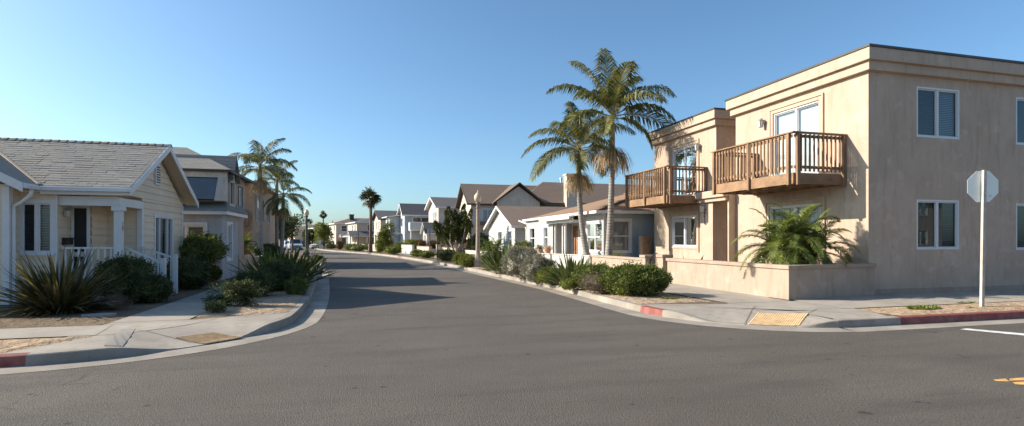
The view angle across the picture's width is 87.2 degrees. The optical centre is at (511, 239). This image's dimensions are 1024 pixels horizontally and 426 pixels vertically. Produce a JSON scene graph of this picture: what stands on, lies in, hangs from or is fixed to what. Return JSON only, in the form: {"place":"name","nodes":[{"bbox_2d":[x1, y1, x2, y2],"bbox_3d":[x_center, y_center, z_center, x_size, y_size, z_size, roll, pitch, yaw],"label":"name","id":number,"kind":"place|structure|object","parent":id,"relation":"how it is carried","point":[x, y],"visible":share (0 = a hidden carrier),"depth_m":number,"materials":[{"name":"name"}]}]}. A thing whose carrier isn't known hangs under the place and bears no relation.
{"place":"outdoors","nodes":[
{"label":"outdoors","id":0,"kind":"place"},
{"bbox_2d":[0,325,111,338],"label":"pavement","id":1,"kind":"structure","parent":0,"point":[48,332],"depth_m":8.51,"materials":[{"name":"concrete"}]},
{"bbox_2d":[0,312,287,353],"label":"pavement","id":2,"kind":"structure","parent":0,"point":[232,326],"depth_m":8.50,"materials":[{"name":"concrete"}]},
{"bbox_2d":[103,329,134,345],"bbox_3d":[-5.887,1.464,8.101,0.225,0.027,1.621,0,0,-29],"label":"grooved strip","id":3,"kind":"object","parent":2,"relation":"on","point":[121,337],"visible":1,"depth_m":7.98,"materials":[{"name":"concrete"}]},
{"bbox_2d":[176,332,241,343],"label":"dome panel","id":4,"kind":"structure","parent":2,"relation":"on","point":[207,338],"depth_m":8.49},
{"bbox_2d":[0,241,311,339],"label":"ground","id":5,"kind":"structure","parent":0,"point":[34,321],"depth_m":10.26,"materials":[{"name":"soil"}]},
{"bbox_2d":[0,336,93,352],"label":"sand","id":6,"kind":"structure","parent":5,"relation":"on","point":[12,345],"depth_m":7.50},
{"bbox_2d":[0,245,132,317],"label":"flax plant","id":7,"kind":"object","parent":5,"relation":"on","point":[68,287],"visible":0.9,"depth_m":10.63,"materials":[{"name":"plant"}]},
{"bbox_2d":[17,296,119,316],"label":"dry grass","id":8,"kind":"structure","parent":5,"relation":"on","point":[72,307],"depth_m":10.66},
{"bbox_2d":[81,313,116,316],"bbox_3d":[-7.953,1.455,10.374,0.568,0.050,0.299,0,0,-2],"label":"stepping stone","id":9,"kind":"object","parent":5,"relation":"on","point":[98,315],"visible":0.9,"depth_m":10.28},
{"bbox_2d":[0,137,198,304],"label":"cottage","id":10,"kind":"structure","parent":5,"relation":"on","point":[107,199],"depth_m":13.46,"materials":[{"name":"beige"}]},
{"bbox_2d":[18,199,54,255],"bbox_3d":[-11.167,-0.286,12.659,0.750,1.317,0.155,0,0,-15],"label":"window","id":11,"kind":"structure","parent":10,"relation":"in","point":[37,216],"depth_m":12.68,"materials":[{"name":"white paint"}]},
{"bbox_2d":[71,206,89,276],"bbox_3d":[-10.731,0.060,13.388,0.400,1.840,0.031,0,0,-15],"label":"door","id":12,"kind":"structure","parent":10,"relation":"in","point":[80,215],"depth_m":13.37,"materials":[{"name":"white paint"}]},
{"bbox_2d":[154,213,173,264],"bbox_3d":[-10.444,-0.024,16.095,0.165,1.492,1.580,0,0,-15],"label":"window","id":13,"kind":"structure","parent":10,"relation":"in","point":[161,220],"depth_m":16.30,"materials":[{"name":"white paint"}]},
{"bbox_2d":[97,292,137,309],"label":"shrub","id":14,"kind":"object","parent":5,"relation":"on","point":[119,302],"visible":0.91,"depth_m":11.23,"materials":[{"name":"green plant"}]},
{"bbox_2d":[92,251,156,303],"bbox_3d":[-9.047,0.891,12.587,1.216,1.257,1.467,0,0,0],"label":"hedge","id":15,"kind":"object","parent":5,"relation":"on","point":[136,267],"visible":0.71,"depth_m":12.24,"materials":[{"name":"green plant"}]},
{"bbox_2d":[125,271,174,302],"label":"hedge","id":16,"kind":"object","parent":5,"relation":"on","point":[154,288],"visible":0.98,"depth_m":12.35,"materials":[{"name":"green plant"}]},
{"bbox_2d":[159,252,211,289],"bbox_3d":[-9.562,0.950,15.873,1.328,1.158,1.578,0,0,0],"label":"hedge","id":17,"kind":"object","parent":5,"relation":"on","point":[193,272],"visible":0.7,"depth_m":15.63,"materials":[{"name":"green plant"}]},
{"bbox_2d":[179,230,231,266],"bbox_3d":[-10.339,0.566,17.998,1.678,1.805,1.511,0,0,7],"label":"bush","id":18,"kind":"object","parent":5,"relation":"on","point":[212,248],"visible":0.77,"depth_m":17.65,"materials":[{"name":"green plant"}]},
{"bbox_2d":[172,147,253,279],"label":"house","id":19,"kind":"structure","parent":5,"relation":"on","point":[216,183],"depth_m":19.68,"materials":[{"name":"grey paint"}]},
{"bbox_2d":[183,222,207,240],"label":"window","id":20,"kind":"structure","parent":19,"relation":"in","point":[199,227],"depth_m":19.27,"materials":[{"name":"white paint"}]},
{"bbox_2d":[226,222,232,260],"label":"window","id":21,"kind":"structure","parent":19,"relation":"in","point":[228,224],"depth_m":20.57,"materials":[{"name":"white paint"}]},
{"bbox_2d":[206,264,222,281],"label":"shrub","id":22,"kind":"object","parent":5,"relation":"on","point":[216,273],"visible":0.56,"depth_m":18.49,"materials":[{"name":"green plant"}]},
{"bbox_2d":[202,298,231,312],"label":"shrub","id":23,"kind":"object","parent":5,"relation":"on","point":[216,306],"visible":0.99,"depth_m":10.65,"materials":[{"name":"green plant"}]},
{"bbox_2d":[200,276,269,306],"bbox_3d":[-5.954,1.145,11.585,1.334,0.692,1.052,0,0,0],"label":"shrub","id":24,"kind":"object","parent":5,"relation":"on","point":[242,292],"visible":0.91,"depth_m":11.49,"materials":[{"name":"green plant"}]},
{"bbox_2d":[238,253,254,272],"bbox_3d":[-11.652,1.065,23.588,0.120,0.870,3.300,0,0,-15],"label":"board fence","id":25,"kind":"object","parent":5,"relation":"on","point":[242,258],"visible":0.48,"depth_m":23.17,"materials":[{"name":"grey wood"}]},
{"bbox_2d":[195,281,309,316],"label":"sand","id":26,"kind":"structure","parent":5,"relation":"on","point":[279,302],"depth_m":11.54,"materials":[{"name":"sand"}]},
{"bbox_2d":[228,244,336,282],"bbox_3d":[-7.413,0.750,17.462,3.464,1.428,3.208,0,0,-43],"label":"plant","id":27,"kind":"object","parent":26,"relation":"on","point":[281,257],"visible":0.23,"depth_m":17.03,"materials":[{"name":"plant"}]},
{"bbox_2d":[244,231,260,254],"bbox_3d":[-13.143,0.514,26.512,1.348,1.893,1.256,0,0,-15],"label":"date palm","id":28,"kind":"object","parent":5,"relation":"on","point":[247,240],"visible":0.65,"depth_m":26.44,"materials":[{"name":"green plant"}]},
{"bbox_2d":[227,268,279,296],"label":"shrub","id":29,"kind":"object","parent":5,"relation":"on","point":[262,278],"visible":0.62,"depth_m":13.40,"materials":[{"name":"green plant"}]},
{"bbox_2d":[244,183,274,246],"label":"house","id":30,"kind":"structure","parent":5,"relation":"on","point":[251,210],"depth_m":31.92,"materials":[{"name":"beige paint"}]},
{"bbox_2d":[229,138,296,254],"bbox_3d":[-14.095,-2.229,30.286,3.494,7.387,3.383,0,0,-37],"label":"palm tree","id":31,"kind":"object","parent":5,"relation":"on","point":[258,157],"visible":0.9,"depth_m":29.99,"materials":[{"name":"green plant"}]},
{"bbox_2d":[247,160,301,245],"bbox_3d":[-15.876,-1.960,35.966,3.391,6.841,3.361,0,0,-15],"label":"palm tree","id":32,"kind":"object","parent":5,"relation":"on","point":[275,182],"visible":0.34,"depth_m":35.92,"materials":[{"name":"green plant"}]},
{"bbox_2d":[263,242,285,255],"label":"hedge","id":33,"kind":"object","parent":5,"relation":"on","point":[268,245],"visible":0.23,"depth_m":33.18,"materials":[{"name":"green plant"}]},
{"bbox_2d":[258,258,313,290],"bbox_3d":[-6.457,1.006,15.230,1.594,1.004,1.311,0,0,0],"label":"shrub","id":34,"kind":"object","parent":5,"relation":"on","point":[285,270],"visible":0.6,"depth_m":14.91,"materials":[{"name":"green plant"}]},
{"bbox_2d":[262,180,311,254],"bbox_3d":[-13.921,-1.220,33.354,2.799,5.393,2.666,0,0,-40],"label":"palm tree","id":35,"kind":"object","parent":5,"relation":"on","point":[276,201],"visible":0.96,"depth_m":32.94,"materials":[{"name":"green plant"}]},
{"bbox_2d":[279,214,295,240],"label":"tree","id":36,"kind":"object","parent":5,"relation":"on","point":[286,230],"visible":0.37,"depth_m":46.84,"materials":[{"name":"green plant"}]},
{"bbox_2d":[284,213,305,252],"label":"tree","id":37,"kind":"object","parent":5,"relation":"on","point":[295,221],"visible":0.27,"depth_m":59.88,"materials":[{"name":"green plant"}]},
{"bbox_2d":[280,273,310,294],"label":"shrub","id":38,"kind":"object","parent":5,"relation":"on","point":[293,285],"visible":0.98,"depth_m":14.07,"materials":[{"name":"green plant"}]},
{"bbox_2d":[304,208,309,256],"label":"street lamp","id":39,"kind":"object","parent":5,"relation":"on","point":[306,213],"visible":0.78,"depth_m":44.71,"materials":[{"name":"metal"}]},
{"bbox_2d":[301,228,316,247],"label":"tree","id":40,"kind":"object","parent":5,"relation":"on","point":[311,233],"visible":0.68,"depth_m":91.48,"materials":[{"name":"green plant"}]},
{"bbox_2d":[299,253,335,274],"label":"flax plant","id":41,"kind":"object","parent":5,"relation":"on","point":[322,271],"visible":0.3,"depth_m":22.44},
{"bbox_2d":[68,314,264,336],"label":"pavement","id":42,"kind":"structure","parent":0,"point":[136,326],"depth_m":9.24,"materials":[{"name":"concrete"}]},
{"bbox_2d":[111,258,298,322],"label":"pavement","id":43,"kind":"structure","parent":0,"point":[187,308],"depth_m":10.88,"materials":[{"name":"concrete"}]},
{"bbox_2d":[0,247,1023,425],"bbox_3d":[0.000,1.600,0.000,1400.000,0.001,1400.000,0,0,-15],"label":"road","id":44,"kind":"structure","parent":0,"point":[386,341],"depth_m":6.43,"materials":[{"name":"asphalt"}]},
{"bbox_2d":[0,246,317,366],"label":"kerb","id":45,"kind":"structure","parent":44,"relation":"on","point":[93,353],"depth_m":7.30,"materials":[{"name":"concrete"}]},
{"bbox_2d":[0,265,329,374],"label":"gutter","id":46,"kind":"object","parent":44,"relation":"on","point":[313,312],"visible":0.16,"depth_m":8.19,"materials":[{"name":"concrete"}]},
{"bbox_2d":[287,239,302,249],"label":"parked car","id":47,"kind":"object","parent":44,"relation":"on","point":[298,243],"visible":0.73,"depth_m":81.96,"materials":[{"name":"silver metal"}]},
{"bbox_2d":[314,248,1023,331],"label":"gutter","id":48,"kind":"object","parent":44,"relation":"on","point":[846,329],"visible":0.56,"depth_m":10.37,"materials":[{"name":"concrete"}]},
{"bbox_2d":[315,248,1023,327],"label":"kerb","id":49,"kind":"structure","parent":44,"relation":"on","point":[896,320],"depth_m":10.70,"materials":[{"name":"concrete"}]},
{"bbox_2d":[559,278,576,290],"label":"shrub","id":50,"kind":"object","parent":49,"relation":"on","point":[568,284],"visible":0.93,"depth_m":15.56,"materials":[{"name":"green plant"}]},
{"bbox_2d":[962,328,1023,334],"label":"road marking","id":51,"kind":"object","parent":44,"relation":"on","point":[995,331],"visible":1,"depth_m":9.35,"materials":[{"name":"white paint"}]},
{"bbox_2d":[0,0,1023,240],"label":"sky","id":52,"kind":"structure","parent":0,"point":[410,101],"materials":[{"name":"blue"}]},
{"bbox_2d":[399,253,796,302],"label":"pavement","id":53,"kind":"structure","parent":0,"point":[714,294],"depth_m":14.25,"materials":[{"name":"concrete"}]},
{"bbox_2d":[318,247,1017,315],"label":"ground","id":54,"kind":"structure","parent":0,"point":[451,262],"depth_m":13.18,"materials":[{"name":"soil"}]},
{"bbox_2d":[313,222,333,248],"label":"tree","id":55,"kind":"object","parent":54,"relation":"on","point":[323,232],"visible":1,"depth_m":83.41,"materials":[{"name":"green plant"}]},
{"bbox_2d":[327,214,366,246],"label":"house","id":56,"kind":"structure","parent":54,"relation":"on","point":[339,230],"depth_m":102.88,"materials":[{"name":"beige paint"}]},
{"bbox_2d":[343,218,373,243],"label":"house","id":57,"kind":"structure","parent":54,"relation":"on","point":[360,226],"depth_m":92.59,"materials":[{"name":"beige paint"}]},
{"bbox_2d":[357,186,382,251],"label":"fan palm","id":58,"kind":"object","parent":54,"relation":"on","point":[367,194],"visible":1,"depth_m":61.83,"materials":[{"name":"green plant"}]},
{"bbox_2d":[374,236,386,252],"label":"shrub","id":59,"kind":"object","parent":54,"relation":"on","point":[379,246],"visible":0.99,"depth_m":57.78,"materials":[{"name":"green plant"}]},
{"bbox_2d":[372,210,396,242],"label":"house","id":60,"kind":"structure","parent":54,"relation":"on","point":[378,219],"depth_m":84.01,"materials":[{"name":"beige paint"}]},
{"bbox_2d":[376,221,395,251],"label":"tree","id":61,"kind":"object","parent":54,"relation":"on","point":[384,235],"visible":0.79,"depth_m":62.73,"materials":[{"name":"green plant"}]},
{"bbox_2d":[385,244,401,254],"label":"shrub","id":62,"kind":"object","parent":54,"relation":"on","point":[393,249],"visible":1,"depth_m":52.62,"materials":[{"name":"green plant"}]},
{"bbox_2d":[374,203,428,249],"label":"house","id":63,"kind":"structure","parent":54,"relation":"on","point":[408,219],"depth_m":72.92,"materials":[{"name":"white"}]},
{"bbox_2d":[417,249,435,257],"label":"shrub","id":64,"kind":"object","parent":54,"relation":"on","point":[428,253],"visible":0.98,"depth_m":42.19,"materials":[{"name":"green plant"}]},
{"bbox_2d":[420,197,459,251],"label":"house","id":65,"kind":"structure","parent":54,"relation":"on","point":[436,207],"depth_m":65.36,"materials":[{"name":"white paint"}]},
{"bbox_2d":[436,247,455,260],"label":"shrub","id":66,"kind":"object","parent":54,"relation":"on","point":[445,255],"visible":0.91,"depth_m":36.59,"materials":[{"name":"green plant"}]},
{"bbox_2d":[432,203,472,252],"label":"juniper tree","id":67,"kind":"object","parent":54,"relation":"on","point":[462,223],"visible":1,"depth_m":43.28,"materials":[{"name":"green plant"}]},
{"bbox_2d":[457,252,474,267],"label":"shrub","id":68,"kind":"object","parent":54,"relation":"on","point":[466,260],"visible":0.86,"depth_m":28.36,"materials":[{"name":"green plant"}]},
{"bbox_2d":[473,190,481,266],"bbox_3d":[-1.801,-0.560,28.400,0.472,4.140,0.472,0,0,-37],"label":"street lamp","id":69,"kind":"object","parent":54,"relation":"on","point":[477,197],"visible":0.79,"depth_m":28.30,"materials":[{"name":"metal"}]},
{"bbox_2d":[467,230,489,250],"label":"shrub","id":70,"kind":"object","parent":54,"relation":"on","point":[472,242],"visible":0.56,"depth_m":42.63,"materials":[{"name":"green plant"}]},
{"bbox_2d":[474,234,512,256],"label":"shrub","id":71,"kind":"object","parent":54,"relation":"on","point":[491,242],"visible":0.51,"depth_m":33.51,"materials":[{"name":"green plant"}]},
{"bbox_2d":[484,206,571,250],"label":"house","id":72,"kind":"structure","parent":54,"relation":"on","point":[508,223],"depth_m":44.41,"materials":[{"name":"white"}]},
{"bbox_2d":[499,251,591,267],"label":"garden wall","id":73,"kind":"structure","parent":54,"relation":"on","point":[555,256],"depth_m":27.02,"materials":[{"name":"white paint"}]},
{"bbox_2d":[455,173,653,238],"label":"house","id":74,"kind":"structure","parent":54,"relation":"on","point":[547,194],"depth_m":56.77,"materials":[{"name":"beige paint"}]},
{"bbox_2d":[482,208,493,220],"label":"window","id":75,"kind":"structure","parent":74,"relation":"in","point":[486,212],"depth_m":55.29,"materials":[{"name":"glass"}]},
{"bbox_2d":[521,101,635,254],"bbox_3d":[2.945,-2.620,25.366,5.152,8.262,5.144,0,0,41],"label":"palm tree","id":76,"kind":"object","parent":54,"relation":"on","point":[578,177],"visible":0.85,"depth_m":25.31,"materials":[{"name":"green plant"}]},
{"bbox_2d":[460,265,711,303],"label":"sand","id":77,"kind":"structure","parent":54,"relation":"on","point":[648,299],"depth_m":13.14,"materials":[{"name":"sand"}]},
{"bbox_2d":[472,242,510,273],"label":"strelitzia","id":78,"kind":"object","parent":77,"relation":"on","point":[495,263],"visible":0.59,"depth_m":22.69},
{"bbox_2d":[499,245,537,279],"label":"shrub","id":79,"kind":"object","parent":77,"relation":"on","point":[515,255],"visible":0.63,"depth_m":20.09,"materials":[{"name":"green plant"}]},
{"bbox_2d":[518,252,556,282],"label":"shrub","id":80,"kind":"object","parent":77,"relation":"on","point":[531,264],"visible":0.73,"depth_m":18.40,"materials":[{"name":"grey plant"}]},
{"bbox_2d":[532,264,559,284],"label":"shrub","id":81,"kind":"object","parent":77,"relation":"on","point":[539,273],"visible":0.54,"depth_m":17.41,"materials":[{"name":"green plant"}]},
{"bbox_2d":[539,250,603,283],"bbox_3d":[1.834,0.876,16.710,2.139,1.175,1.998,0,0,-15],"label":"strelitzia","id":82,"kind":"object","parent":77,"relation":"on","point":[569,267],"visible":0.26,"depth_m":16.57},
{"bbox_2d":[577,271,609,293],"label":"shrub","id":83,"kind":"object","parent":77,"relation":"on","point":[591,282],"visible":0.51,"depth_m":14.36,"materials":[{"name":"brown plant"}]},
{"bbox_2d":[522,190,653,256],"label":"cottage","id":84,"kind":"structure","parent":54,"relation":"on","point":[558,232],"depth_m":26.58,"materials":[{"name":"white"}]},
{"bbox_2d":[529,226,534,247],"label":"window","id":85,"kind":"structure","parent":84,"relation":"in","point":[531,229],"depth_m":35.08,"materials":[{"name":"white paint"}]},
{"bbox_2d":[543,225,548,246],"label":"window","id":86,"kind":"structure","parent":84,"relation":"in","point":[545,228],"depth_m":32.51,"materials":[{"name":"white paint"}]},
{"bbox_2d":[573,225,577,253],"bbox_3d":[3.643,0.250,30.559,0.064,2.100,0.850,0,0,-15],"label":"door","id":87,"kind":"structure","parent":84,"relation":"in","point":[575,228],"depth_m":30.59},
{"bbox_2d":[586,220,602,252],"bbox_3d":[4.029,-0.147,26.170,0.150,1.586,2.070,0,0,-15],"label":"window","id":88,"kind":"structure","parent":84,"relation":"in","point":[593,228],"depth_m":26.21,"materials":[{"name":"white paint"}]},
{"bbox_2d":[606,218,631,252],"bbox_3d":[5.031,-0.185,25.405,1.330,1.630,0.195,0,0,-15],"label":"window","id":89,"kind":"structure","parent":84,"relation":"in","point":[622,227],"depth_m":25.51,"materials":[{"name":"glass"}]},
{"bbox_2d":[568,260,611,289],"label":"hedge","id":90,"kind":"object","parent":54,"relation":"on","point":[583,269],"visible":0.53,"depth_m":15.36,"materials":[{"name":"green plant"}]},
{"bbox_2d":[546,48,676,255],"bbox_3d":[4.541,-3.650,24.057,5.878,10.255,5.123,0,0,22],"label":"palm tree","id":91,"kind":"object","parent":54,"relation":"on","point":[614,97],"visible":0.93,"depth_m":23.65,"materials":[{"name":"green plant"}]},
{"bbox_2d":[591,255,640,267],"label":"garden wall","id":92,"kind":"structure","parent":54,"relation":"on","point":[615,260],"depth_m":22.22,"materials":[{"name":"paint"}]},
{"bbox_2d":[596,259,672,295],"bbox_3d":[3.176,1.019,14.084,2.025,1.027,1.755,0,0,0],"label":"hedge","id":93,"kind":"object","parent":54,"relation":"on","point":[631,279],"visible":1,"depth_m":13.62,"materials":[{"name":"green plant"}]},
{"bbox_2d":[643,236,650,254],"bbox_3d":[6.280,0.655,25.246,0.500,1.690,0.120,0,0,-15],"label":"board fence","id":94,"kind":"object","parent":54,"relation":"on","point":[646,245],"visible":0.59,"depth_m":25.20,"materials":[{"name":"brown wood"}]},
{"bbox_2d":[639,255,654,265],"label":"gate pillar","id":95,"kind":"structure","parent":54,"relation":"on","point":[645,258],"depth_m":19.54,"materials":[{"name":"paint"}]},
{"bbox_2d":[656,254,672,270],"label":"gate pillar","id":96,"kind":"structure","parent":54,"relation":"on","point":[662,261],"depth_m":18.37,"materials":[{"name":"paint"}]},
{"bbox_2d":[666,258,876,299],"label":"garden wall","id":97,"kind":"structure","parent":54,"relation":"on","point":[795,282],"depth_m":13.87,"materials":[{"name":"paint"}]},
{"bbox_2d":[729,203,861,275],"bbox_3d":[7.646,0.243,14.465,3.351,2.498,2.388,0,0,-15],"label":"date palm","id":98,"kind":"object","parent":54,"relation":"on","point":[789,239],"visible":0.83,"depth_m":14.16,"materials":[{"name":"green plant"}]},
{"bbox_2d":[624,43,1023,293],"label":"apartment building","id":99,"kind":"structure","parent":54,"relation":"on","point":[885,152],"depth_m":15.27,"materials":[{"name":"beige paint"}]},
{"bbox_2d":[670,140,697,195],"bbox_3d":[7.269,-2.885,22.638,0.120,2.230,2.030,0,0,-15],"label":"sliding door","id":100,"kind":"structure","parent":99,"relation":"in","point":[686,154],"depth_m":22.65,"materials":[{"name":"glass"}]},
{"bbox_2d":[670,212,697,248],"bbox_3d":[7.262,-0.360,22.662,0.120,1.480,2.080,0,0,-15],"label":"window","id":101,"kind":"structure","parent":99,"relation":"in","point":[683,227],"depth_m":22.65,"materials":[{"name":"glass"}]},
{"bbox_2d":[767,199,822,235],"bbox_3d":[8.852,-0.375,16.814,0.165,1.610,2.300,0,0,-15],"label":"window","id":102,"kind":"structure","parent":99,"relation":"in","point":[791,206],"depth_m":16.77,"materials":[{"name":"glass"}]},
{"bbox_2d":[770,96,820,175],"bbox_3d":[8.867,-3.020,16.761,0.165,2.400,2.070,0,0,-15],"label":"sliding door","id":103,"kind":"structure","parent":99,"relation":"in","point":[807,117],"depth_m":16.73,"materials":[{"name":"glass"}]},
{"bbox_2d":[917,86,958,138],"bbox_3d":[11.813,-3.510,14.991,1.560,1.380,0.125,0,0,-15],"label":"window","id":104,"kind":"structure","parent":99,"relation":"in","point":[937,108],"depth_m":15.03,"materials":[{"name":"glass"}]},
{"bbox_2d":[917,199,958,249],"bbox_3d":[11.803,-0.415,14.988,1.540,1.370,0.125,0,0,-15],"label":"window","id":105,"kind":"structure","parent":99,"relation":"in","point":[937,220],"depth_m":15.04,"materials":[{"name":"glass"}]},
{"bbox_2d":[1016,97,1023,144],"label":"window","id":106,"kind":"structure","parent":99,"relation":"in","point":[1019,101],"depth_m":15.91,"materials":[{"name":"glass"}]},
{"bbox_2d":[1016,203,1023,249],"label":"window","id":107,"kind":"structure","parent":99,"relation":"in","point":[1019,206],"depth_m":15.91,"materials":[{"name":"glass"}]},
{"bbox_2d":[862,301,1023,315],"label":"sand","id":108,"kind":"structure","parent":54,"relation":"on","point":[963,308],"depth_m":11.15,"materials":[{"name":"sand"}]},
{"bbox_2d":[906,304,941,309],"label":"weed","id":109,"kind":"object","parent":108,"relation":"on","point":[923,307],"visible":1,"depth_m":11.08,"materials":[{"name":"green plant"}]},
{"bbox_2d":[967,170,997,306],"bbox_3d":[10.190,0.025,11.602,0.670,3.051,0.096,0,0,0],"label":"stop sign","id":110,"kind":"object","parent":54,"relation":"on","point":[982,186],"visible":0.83,"depth_m":11.62,"materials":[{"name":"metal"}]},
{"bbox_2d":[644,301,884,315],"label":"pavement","id":111,"kind":"structure","parent":0,"point":[783,305],"depth_m":11.72,"materials":[{"name":"concrete"}]},
{"bbox_2d":[647,305,882,323],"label":"pavement","id":112,"kind":"structure","parent":0,"point":[724,314],"depth_m":10.82,"materials":[{"name":"concrete"}]},
{"bbox_2d":[748,313,807,325],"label":"dome panel","id":113,"kind":"structure","parent":112,"relation":"on","point":[790,319],"depth_m":10.32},
{"bbox_2d":[775,289,1023,307],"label":"pavement","id":114,"kind":"structure","parent":0,"point":[903,299],"depth_m":13.06,"materials":[{"name":"concrete"}]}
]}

